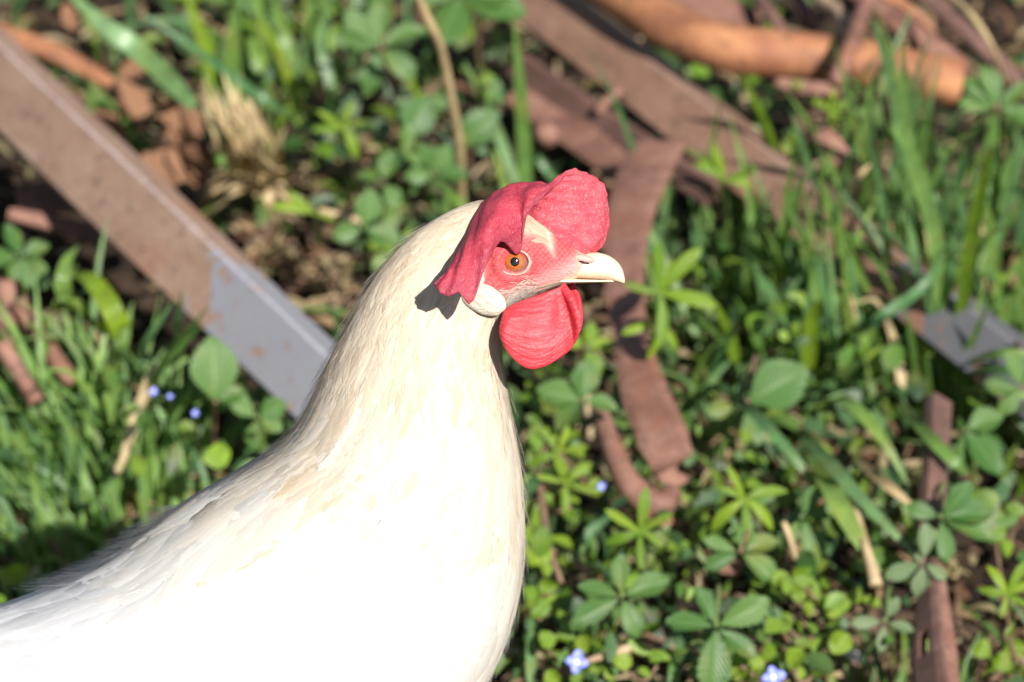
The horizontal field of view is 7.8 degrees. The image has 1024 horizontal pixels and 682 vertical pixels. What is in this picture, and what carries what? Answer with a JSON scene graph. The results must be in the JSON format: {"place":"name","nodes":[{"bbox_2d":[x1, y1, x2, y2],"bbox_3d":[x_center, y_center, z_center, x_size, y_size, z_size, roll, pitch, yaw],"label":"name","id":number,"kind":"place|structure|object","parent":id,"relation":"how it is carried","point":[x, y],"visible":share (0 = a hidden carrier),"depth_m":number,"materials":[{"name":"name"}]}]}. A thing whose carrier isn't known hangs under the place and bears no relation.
{"place":"outdoors","nodes":[
{"label":"outdoors","id":0,"kind":"place"},
{"bbox_2d":[0,0,1023,681],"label":"ground","id":1,"kind":"structure","parent":0,"point":[124,276],"depth_m":3.86,"materials":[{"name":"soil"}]},
{"bbox_2d":[0,339,44,407],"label":"iron rod","id":2,"kind":"object","parent":1,"relation":"on","point":[17,370],"visible":1,"depth_m":3.58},
{"bbox_2d":[0,224,49,297],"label":"cinquefoil plant","id":3,"kind":"object","parent":1,"relation":"on","point":[23,268],"visible":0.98,"depth_m":3.64,"materials":[{"name":"green plant"}]},
{"bbox_2d":[10,295,77,388],"bbox_3d":[-0.225,0.000,3.621,0.012,0.037,0.044,-26,39,-37],"label":"iron rod","id":4,"kind":"object","parent":1,"relation":"on","point":[55,357],"visible":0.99,"depth_m":3.62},
{"bbox_2d":[15,180,79,213],"bbox_3d":[-0.228,-0.072,3.783,0.044,0.015,0.016,-6,30,-10],"label":"iron strap","id":5,"kind":"object","parent":1,"relation":"on","point":[45,196],"visible":0.51,"depth_m":3.78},
{"bbox_2d":[7,208,102,246],"bbox_3d":[-0.228,-0.057,3.750,0.050,0.017,0.010,3,30,4],"label":"iron strap","id":6,"kind":"object","parent":1,"relation":"on","point":[83,231],"visible":0.96,"depth_m":3.75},
{"bbox_2d":[0,412,115,600],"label":"grass tuft","id":7,"kind":"object","parent":1,"relation":"on","point":[6,508],"visible":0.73,"depth_m":3.58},
{"bbox_2d":[0,23,116,89],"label":"iron strap","id":8,"kind":"object","parent":1,"relation":"on","point":[46,49],"visible":0.88,"depth_m":3.87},
{"bbox_2d":[0,270,160,545],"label":"grass tuft","id":9,"kind":"object","parent":1,"relation":"on","point":[18,426],"visible":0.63,"depth_m":3.61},
{"bbox_2d":[0,435,166,590],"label":"grass tuft","id":10,"kind":"object","parent":1,"relation":"on","point":[47,517],"visible":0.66,"depth_m":3.58,"materials":[{"name":"plant"}]},
{"bbox_2d":[91,109,128,146],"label":"dead leaf","id":11,"kind":"object","parent":1,"relation":"on","point":[114,124],"visible":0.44,"depth_m":3.85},
{"bbox_2d":[13,300,221,500],"bbox_3d":[-0.194,0.049,3.657,0.108,0.137,0.115,0,30,0],"label":"grass tuft","id":12,"kind":"object","parent":1,"relation":"on","point":[122,418],"visible":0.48,"depth_m":3.62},
{"bbox_2d":[0,215,246,522],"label":"grass tuft","id":13,"kind":"object","parent":1,"relation":"on","point":[105,299],"visible":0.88,"depth_m":3.60,"materials":[{"name":"green plant"}]},
{"bbox_2d":[117,58,145,79],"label":"dead leaf","id":14,"kind":"object","parent":1,"relation":"on","point":[131,68],"visible":0.63,"depth_m":3.90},
{"bbox_2d":[114,79,153,136],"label":"dead leaf","id":15,"kind":"object","parent":1,"relation":"on","point":[137,106],"visible":1,"depth_m":3.86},
{"bbox_2d":[80,0,195,77],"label":"grass tuft","id":16,"kind":"object","parent":1,"relation":"on","point":[95,47],"visible":0.56,"depth_m":4.03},
{"bbox_2d":[27,405,273,556],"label":"grass tuft","id":17,"kind":"object","parent":1,"relation":"on","point":[145,482],"visible":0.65,"depth_m":3.60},
{"bbox_2d":[50,340,270,502],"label":"grass tuft","id":18,"kind":"object","parent":1,"relation":"on","point":[229,438],"visible":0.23,"depth_m":3.64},
{"bbox_2d":[0,26,335,420],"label":"angle iron","id":19,"kind":"object","parent":1,"relation":"on","point":[166,238],"visible":0.84,"depth_m":3.66,"materials":[{"name":"grey paint"}]},
{"bbox_2d":[140,147,195,185],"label":"dead leaf","id":20,"kind":"object","parent":1,"relation":"on","point":[156,162],"visible":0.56,"depth_m":3.83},
{"bbox_2d":[165,143,225,188],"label":"dead leaf","id":21,"kind":"object","parent":1,"relation":"on","point":[179,157],"visible":0.93,"depth_m":3.82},
{"bbox_2d":[35,0,365,275],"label":"grass tuft","id":22,"kind":"object","parent":1,"relation":"on","point":[250,167],"visible":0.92,"depth_m":3.81,"materials":[{"name":"green plant"}]},
{"bbox_2d":[183,336,248,479],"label":"plant","id":23,"kind":"object","parent":1,"relation":"on","point":[214,367],"visible":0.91,"depth_m":3.55,"materials":[{"name":"green plant"}]},
{"bbox_2d":[167,369,288,502],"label":"grass tuft","id":24,"kind":"object","parent":1,"relation":"on","point":[252,401],"visible":0.16,"depth_m":3.65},
{"bbox_2d":[229,397,286,459],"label":"cinquefoil plant","id":25,"kind":"object","parent":1,"relation":"on","point":[272,411],"visible":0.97,"depth_m":3.55,"materials":[{"name":"green plant"}]},
{"bbox_2d":[129,0,411,135],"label":"grass tuft","id":26,"kind":"object","parent":1,"relation":"on","point":[257,9],"visible":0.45,"depth_m":3.97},
{"bbox_2d":[270,191,335,248],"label":"whorled plant","id":27,"kind":"object","parent":1,"relation":"on","point":[301,205],"visible":1,"depth_m":3.70,"materials":[{"name":"green plant"}]},
{"bbox_2d":[0,168,624,681],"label":"hen","id":28,"kind":"object","parent":1,"relation":"on","point":[364,520],"visible":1,"depth_m":2.99,"materials":[{"name":"white"}]},
{"bbox_2d":[312,100,364,185],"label":"whorled plant","id":29,"kind":"object","parent":1,"relation":"on","point":[348,137],"visible":0.98,"depth_m":3.76,"materials":[{"name":"green plant"}]},
{"bbox_2d":[332,150,401,278],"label":"cinquefoil plant","id":30,"kind":"object","parent":1,"relation":"on","point":[369,207],"visible":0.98,"depth_m":3.68,"materials":[{"name":"green plant"}]},
{"bbox_2d":[333,2,426,154],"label":"cinquefoil plant","id":31,"kind":"object","parent":1,"relation":"on","point":[361,32],"visible":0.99,"depth_m":3.74,"materials":[{"name":"green plant"}]},
{"bbox_2d":[374,122,468,214],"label":"cinquefoil plant","id":32,"kind":"object","parent":1,"relation":"on","point":[433,158],"visible":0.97,"depth_m":3.73,"materials":[{"name":"green plant"}]},
{"bbox_2d":[416,0,465,200],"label":"dry stalk","id":33,"kind":"object","parent":1,"relation":"on","point":[455,121],"visible":0.94,"depth_m":3.71,"materials":[{"name":"plant"}]},
{"bbox_2d":[398,77,507,184],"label":"cinquefoil plant","id":34,"kind":"object","parent":1,"relation":"on","point":[479,126],"visible":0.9,"depth_m":3.77,"materials":[{"name":"green plant"}]},
{"bbox_2d":[429,0,525,71],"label":"cinquefoil plant","id":35,"kind":"object","parent":1,"relation":"on","point":[450,18],"visible":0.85,"depth_m":3.78,"materials":[{"name":"green plant"}]},
{"bbox_2d":[475,69,494,150],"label":"cinquefoil plant","id":36,"kind":"object","parent":1,"relation":"on","point":[487,77],"visible":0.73,"depth_m":3.81,"materials":[{"name":"green plant"}]},
{"bbox_2d":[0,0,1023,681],"bbox_3d":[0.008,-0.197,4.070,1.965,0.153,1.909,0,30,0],"label":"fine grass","id":37,"kind":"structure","parent":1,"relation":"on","point":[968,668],"depth_m":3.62,"materials":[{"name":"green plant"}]},
{"bbox_2d":[0,0,1023,681],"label":"ground cover","id":38,"kind":"object","parent":1,"relation":"on","point":[890,358],"visible":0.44,"depth_m":3.57,"materials":[{"name":"green plant"}]},
{"bbox_2d":[0,279,16,381],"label":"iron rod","id":39,"kind":"object","parent":38,"relation":"on","point":[8,286],"visible":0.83,"depth_m":3.63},
{"bbox_2d":[60,3,78,30],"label":"dead leaf","id":40,"kind":"object","parent":38,"relation":"on","point":[69,16],"visible":1,"depth_m":3.90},
{"bbox_2d":[156,99,210,153],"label":"dead leaf","id":41,"kind":"object","parent":38,"relation":"on","point":[181,123],"visible":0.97,"depth_m":3.83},
{"bbox_2d":[318,207,361,224],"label":"dry stalk","id":42,"kind":"object","parent":38,"relation":"on","point":[340,216],"visible":0.92,"depth_m":3.72,"materials":[{"name":"plant"}]},
{"bbox_2d":[535,465,563,584],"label":"dry stalk","id":43,"kind":"object","parent":38,"relation":"on","point":[545,522],"visible":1,"depth_m":3.48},
{"bbox_2d":[585,644,631,663],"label":"dry stalk","id":44,"kind":"object","parent":38,"relation":"on","point":[626,648],"visible":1,"depth_m":3.38,"materials":[{"name":"plant"}]},
{"bbox_2d":[604,140,692,485],"bbox_3d":[0.066,-0.015,3.622,0.042,0.044,0.285,0,30,0],"label":"curved iron tine","id":45,"kind":"object","parent":38,"relation":"on","point":[655,419],"visible":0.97,"depth_m":3.59,"materials":[{"name":"metal"}]},
{"bbox_2d":[781,521,797,562],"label":"dry stalk","id":46,"kind":"object","parent":38,"relation":"on","point":[789,536],"visible":1,"depth_m":3.45,"materials":[{"name":"plant"}]},
{"bbox_2d":[847,494,882,589],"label":"dry stalk","id":47,"kind":"object","parent":38,"relation":"on","point":[874,578],"visible":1,"depth_m":3.42,"materials":[{"name":"plant"}]},
{"bbox_2d":[917,392,951,530],"bbox_3d":[0.197,0.058,3.498,0.011,0.008,0.091,32,36,-19],"label":"angle iron","id":48,"kind":"object","parent":38,"relation":"on","point":[937,421],"visible":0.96,"depth_m":3.49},
{"bbox_2d":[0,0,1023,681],"bbox_3d":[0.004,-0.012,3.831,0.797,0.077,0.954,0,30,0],"label":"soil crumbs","id":49,"kind":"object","parent":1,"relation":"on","point":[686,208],"visible":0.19,"depth_m":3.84,"materials":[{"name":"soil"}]},
{"bbox_2d":[464,19,578,188],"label":"grass tuft","id":50,"kind":"object","parent":1,"relation":"on","point":[526,150],"visible":0.73,"depth_m":3.77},
{"bbox_2d":[524,501,572,621],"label":"creeping plant","id":51,"kind":"object","parent":1,"relation":"on","point":[540,605],"visible":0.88,"depth_m":3.44,"materials":[{"name":"green plant"}]},
{"bbox_2d":[527,425,588,503],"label":"whorled plant","id":52,"kind":"object","parent":1,"relation":"on","point":[540,459],"visible":0.81,"depth_m":3.51,"materials":[{"name":"green plant"}]},
{"bbox_2d":[522,428,605,512],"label":"creeping plant","id":53,"kind":"object","parent":1,"relation":"on","point":[538,446],"visible":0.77,"depth_m":3.53,"materials":[{"name":"green plant"}]},
{"bbox_2d":[504,88,625,180],"bbox_3d":[0.032,-0.107,3.822,0.021,0.014,0.110,-16,34,-25],"label":"iron strap","id":54,"kind":"object","parent":1,"relation":"on","point":[600,152],"visible":0.84,"depth_m":3.81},
{"bbox_2d":[508,53,719,206],"bbox_3d":[0.052,-0.108,3.813,0.009,0.015,0.170,10,18,-42],"label":"angle iron","id":55,"kind":"object","parent":54,"relation":"on","point":[556,90],"visible":0.74,"depth_m":3.82,"materials":[{"name":"metal"}]},
{"bbox_2d":[534,119,558,146],"bbox_3d":[0.018,-0.106,3.783,0.013,0.012,0.013,0,64,0],"label":"cap nut","id":56,"kind":"object","parent":55,"relation":"on","point":[546,132],"visible":1,"depth_m":3.78,"materials":[{"name":"metal"}]},
{"bbox_2d":[594,85,624,114],"bbox_3d":[0.050,-0.122,3.812,0.016,0.014,0.011,0,30,0],"label":"iron rod","id":57,"kind":"object","parent":55,"relation":"on","point":[603,104],"visible":0.88,"depth_m":3.81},
{"bbox_2d":[536,455,593,519],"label":"whorled plant","id":58,"kind":"object","parent":1,"relation":"on","point":[579,470],"visible":0.88,"depth_m":3.49,"materials":[{"name":"green plant"}]},
{"bbox_2d":[566,650,587,673],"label":"speedwell flower","id":59,"kind":"object","parent":1,"relation":"on","point":[576,661],"visible":0.99,"depth_m":3.36,"materials":[{"name":"blue plant"}]},
{"bbox_2d":[536,358,618,454],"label":"cinquefoil plant","id":60,"kind":"object","parent":1,"relation":"on","point":[585,377],"visible":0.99,"depth_m":3.53,"materials":[{"name":"green plant"}]},
{"bbox_2d":[572,300,614,376],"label":"cinquefoil plant","id":61,"kind":"object","parent":1,"relation":"on","point":[589,331],"visible":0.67,"depth_m":3.57,"materials":[{"name":"green plant"}]},
{"bbox_2d":[538,630,665,681],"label":"creeping plant","id":62,"kind":"object","parent":1,"relation":"on","point":[585,646],"visible":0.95,"depth_m":3.38,"materials":[{"name":"green plant"}]},
{"bbox_2d":[526,507,683,681],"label":"grass tuft","id":63,"kind":"object","parent":1,"relation":"on","point":[596,525],"visible":0.96,"depth_m":3.40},
{"bbox_2d":[572,554,669,637],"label":"cinquefoil plant","id":64,"kind":"object","parent":1,"relation":"on","point":[591,612],"visible":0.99,"depth_m":3.39,"materials":[{"name":"green plant"}]},
{"bbox_2d":[590,406,681,515],"bbox_3d":[0.052,0.057,3.532,0.027,0.021,0.084,-15,33,-23],"label":"bent iron rod","id":65,"kind":"object","parent":1,"relation":"on","point":[629,481],"visible":0.92,"depth_m":3.51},
{"bbox_2d":[604,486,673,574],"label":"whorled plant","id":66,"kind":"object","parent":1,"relation":"on","point":[643,512],"visible":0.96,"depth_m":3.43,"materials":[{"name":"green plant"}]},
{"bbox_2d":[621,240,717,362],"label":"whorled plant","id":67,"kind":"object","parent":1,"relation":"on","point":[677,270],"visible":0.91,"depth_m":3.53,"materials":[{"name":"green plant"}]},
{"bbox_2d":[644,138,754,345],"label":"grass tuft","id":68,"kind":"object","parent":1,"relation":"on","point":[667,208],"visible":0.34,"depth_m":3.79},
{"bbox_2d":[665,584,769,681],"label":"cinquefoil plant","id":69,"kind":"object","parent":1,"relation":"on","point":[714,661],"visible":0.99,"depth_m":3.37,"materials":[{"name":"green plant"}]},
{"bbox_2d":[693,143,757,265],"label":"whorled plant","id":70,"kind":"object","parent":1,"relation":"on","point":[717,169],"visible":0.91,"depth_m":3.67,"materials":[{"name":"green plant"}]},
{"bbox_2d":[586,180,875,395],"bbox_3d":[0.130,-0.015,3.745,0.152,0.150,0.195,10,31,17],"label":"grass tuft","id":71,"kind":"object","parent":1,"relation":"on","point":[718,288],"visible":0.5,"depth_m":3.75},
{"bbox_2d":[718,556,746,574],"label":"dead leaf","id":72,"kind":"object","parent":1,"relation":"on","point":[736,564],"visible":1,"depth_m":3.45,"materials":[{"name":"plant"}]},
{"bbox_2d":[703,516,778,605],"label":"cinquefoil plant","id":73,"kind":"object","parent":1,"relation":"on","point":[762,566],"visible":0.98,"depth_m":3.43,"materials":[{"name":"green plant"}]},
{"bbox_2d":[711,466,787,548],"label":"whorled plant","id":74,"kind":"object","parent":1,"relation":"on","point":[723,516],"visible":0.95,"depth_m":3.45,"materials":[{"name":"green plant"}]},
{"bbox_2d":[730,642,775,681],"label":"creeping plant","id":75,"kind":"object","parent":1,"relation":"on","point":[758,663],"visible":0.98,"depth_m":3.38,"materials":[{"name":"green plant"}]},
{"bbox_2d":[706,354,808,449],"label":"cinquefoil plant","id":76,"kind":"object","parent":1,"relation":"on","point":[776,383],"visible":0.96,"depth_m":3.53,"materials":[{"name":"green plant"}]},
{"bbox_2d":[515,0,1023,419],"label":"angle iron","id":77,"kind":"object","parent":1,"relation":"on","point":[666,99],"visible":0.81,"depth_m":3.78,"materials":[{"name":"metal"}]},
{"bbox_2d":[674,0,761,26],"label":"iron strap","id":78,"kind":"object","parent":77,"relation":"on","point":[736,12],"visible":0.71,"depth_m":3.89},
{"bbox_2d":[752,0,787,29],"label":"iron rod","id":79,"kind":"object","parent":78,"relation":"on","point":[769,13],"visible":0.84,"depth_m":3.86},
{"bbox_2d":[586,0,965,106],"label":"rusty pipe","id":80,"kind":"object","parent":77,"relation":"on","point":[673,27],"visible":0.9,"depth_m":3.78,"materials":[{"name":"metal"}]},
{"bbox_2d":[813,0,850,36],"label":"hooked wire","id":81,"kind":"object","parent":80,"relation":"attached to","point":[836,10],"visible":0.92,"depth_m":3.80,"materials":[{"name":"brown metal"}]},
{"bbox_2d":[792,0,819,32],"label":"iron rod","id":82,"kind":"object","parent":81,"relation":"attached to","point":[806,14],"visible":1,"depth_m":3.85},
{"bbox_2d":[827,0,875,88],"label":"iron rod","id":83,"kind":"object","parent":80,"relation":"on","point":[855,32],"visible":0.91,"depth_m":3.75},
{"bbox_2d":[851,0,972,74],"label":"iron strap","id":84,"kind":"object","parent":80,"relation":"attached to","point":[894,19],"visible":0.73,"depth_m":3.83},
{"bbox_2d":[885,0,938,34],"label":"iron strap","id":85,"kind":"object","parent":80,"relation":"attached to","point":[921,18],"visible":1,"depth_m":3.80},
{"bbox_2d":[917,0,1023,84],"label":"iron strap","id":86,"kind":"object","parent":80,"relation":"attached to","point":[963,28],"visible":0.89,"depth_m":3.82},
{"bbox_2d":[814,126,848,166],"bbox_3d":[0.160,-0.097,3.730,0.012,0.013,0.022,-13,33,-22],"label":"iron strap","id":87,"kind":"object","parent":77,"relation":"on","point":[827,138],"visible":0.99,"depth_m":3.73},
{"bbox_2d":[762,666,785,681],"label":"speedwell flower","id":88,"kind":"object","parent":1,"relation":"on","point":[773,674],"visible":1,"depth_m":3.35,"materials":[{"name":"blue plant"}]},
{"bbox_2d":[646,209,930,461],"bbox_3d":[0.134,-0.007,3.690,0.165,0.120,0.178,0,30,0],"label":"grass tuft","id":89,"kind":"object","parent":1,"relation":"on","point":[704,353],"visible":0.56,"depth_m":3.68,"materials":[{"name":"plant"}]},
{"bbox_2d":[764,77,840,96],"bbox_3d":[0.151,-0.133,3.896,0.040,0.011,0.012,4,30,6],"label":"iron strap","id":90,"kind":"object","parent":1,"relation":"on","point":[814,88],"visible":0.56,"depth_m":3.89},
{"bbox_2d":[590,6,1020,420],"bbox_3d":[0.146,-0.060,3.724,0.219,0.201,0.205,-22,37,-33],"label":"grass tuft","id":91,"kind":"object","parent":1,"relation":"on","point":[804,254],"visible":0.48,"depth_m":3.71,"materials":[{"name":"plant"}]},
{"bbox_2d":[779,485,834,563],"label":"cinquefoil plant","id":92,"kind":"object","parent":1,"relation":"on","point":[812,540],"visible":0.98,"depth_m":3.46,"materials":[{"name":"green plant"}]},
{"bbox_2d":[644,178,993,443],"bbox_3d":[0.138,-0.005,3.679,0.225,0.144,0.183,0,30,0],"label":"grass tuft","id":93,"kind":"object","parent":1,"relation":"on","point":[760,347],"visible":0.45,"depth_m":3.67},
{"bbox_2d":[772,567,880,681],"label":"creeping plant","id":94,"kind":"object","parent":1,"relation":"on","point":[839,642],"visible":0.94,"depth_m":3.42,"materials":[{"name":"green plant"}]},
{"bbox_2d":[804,88,851,130],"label":"whorled plant","id":95,"kind":"object","parent":1,"relation":"on","point":[842,104],"visible":0.7,"depth_m":3.78,"materials":[{"name":"green plant"}]},
{"bbox_2d":[687,270,970,585],"bbox_3d":[0.145,0.055,3.575,0.116,0.115,0.322,-4,30,-6],"label":"grass tuft","id":96,"kind":"object","parent":1,"relation":"on","point":[833,477],"visible":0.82,"depth_m":3.51,"materials":[{"name":"plant"}]},
{"bbox_2d":[714,17,1023,448],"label":"grass tuft","id":97,"kind":"object","parent":1,"relation":"on","point":[910,170],"visible":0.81,"depth_m":3.65,"materials":[{"name":"green plant"}]},
{"bbox_2d":[851,584,913,662],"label":"cinquefoil plant","id":98,"kind":"object","parent":1,"relation":"on","point":[891,606],"visible":0.98,"depth_m":3.39,"materials":[{"name":"green plant"}]},
{"bbox_2d":[754,144,1016,376],"bbox_3d":[0.193,-0.028,3.735,0.128,0.128,0.146,21,36,31],"label":"grass tuft","id":99,"kind":"object","parent":1,"relation":"on","point":[922,235],"visible":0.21,"depth_m":3.73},
{"bbox_2d":[784,4,1018,300],"bbox_3d":[0.205,-0.068,3.753,0.150,0.203,0.154,17,34,26],"label":"grass tuft","id":100,"kind":"object","parent":1,"relation":"on","point":[893,205],"visible":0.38,"depth_m":3.74,"materials":[{"name":"plant"}]},
{"bbox_2d":[885,519,946,612],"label":"cinquefoil plant","id":101,"kind":"object","parent":1,"relation":"on","point":[925,539],"visible":0.99,"depth_m":3.41,"materials":[{"name":"green plant"}]},
{"bbox_2d":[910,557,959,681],"bbox_3d":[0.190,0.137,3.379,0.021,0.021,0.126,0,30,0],"label":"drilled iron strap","id":102,"kind":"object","parent":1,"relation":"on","point":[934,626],"visible":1,"depth_m":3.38,"materials":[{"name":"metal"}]},
{"bbox_2d":[906,481,993,562],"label":"cinquefoil plant","id":103,"kind":"object","parent":1,"relation":"on","point":[965,512],"visible":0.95,"depth_m":3.44,"materials":[{"name":"green plant"}]},
{"bbox_2d":[887,122,1023,294],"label":"grass tuft","id":104,"kind":"object","parent":1,"relation":"on","point":[972,166],"visible":0.11,"depth_m":3.87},
{"bbox_2d":[954,407,1003,491],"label":"cinquefoil plant","id":105,"kind":"object","parent":1,"relation":"on","point":[972,449],"visible":0.98,"depth_m":3.52,"materials":[{"name":"green plant"}]},
{"bbox_2d":[953,0,1009,87],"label":"dry stalk","id":106,"kind":"object","parent":1,"relation":"on","point":[974,19],"visible":1,"depth_m":3.76,"materials":[{"name":"plant"}]},
{"bbox_2d":[959,57,1023,165],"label":"cinquefoil plant","id":107,"kind":"object","parent":1,"relation":"on","point":[984,90],"visible":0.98,"depth_m":3.70,"materials":[{"name":"green plant"}]},
{"bbox_2d":[973,515,1023,681],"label":"creeping plant","id":108,"kind":"object","parent":1,"relation":"on","point":[1000,664],"visible":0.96,"depth_m":3.39,"materials":[{"name":"green plant"}]},
{"bbox_2d":[977,562,1023,627],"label":"whorled plant","id":109,"kind":"object","parent":1,"relation":"on","point":[1015,579],"visible":0.87,"depth_m":3.39,"materials":[{"name":"green plant"}]},
{"bbox_2d":[984,339,1023,421],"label":"cinquefoil plant","id":110,"kind":"object","parent":1,"relation":"on","point":[1001,385],"visible":0.98,"depth_m":3.54,"materials":[{"name":"green plant"}]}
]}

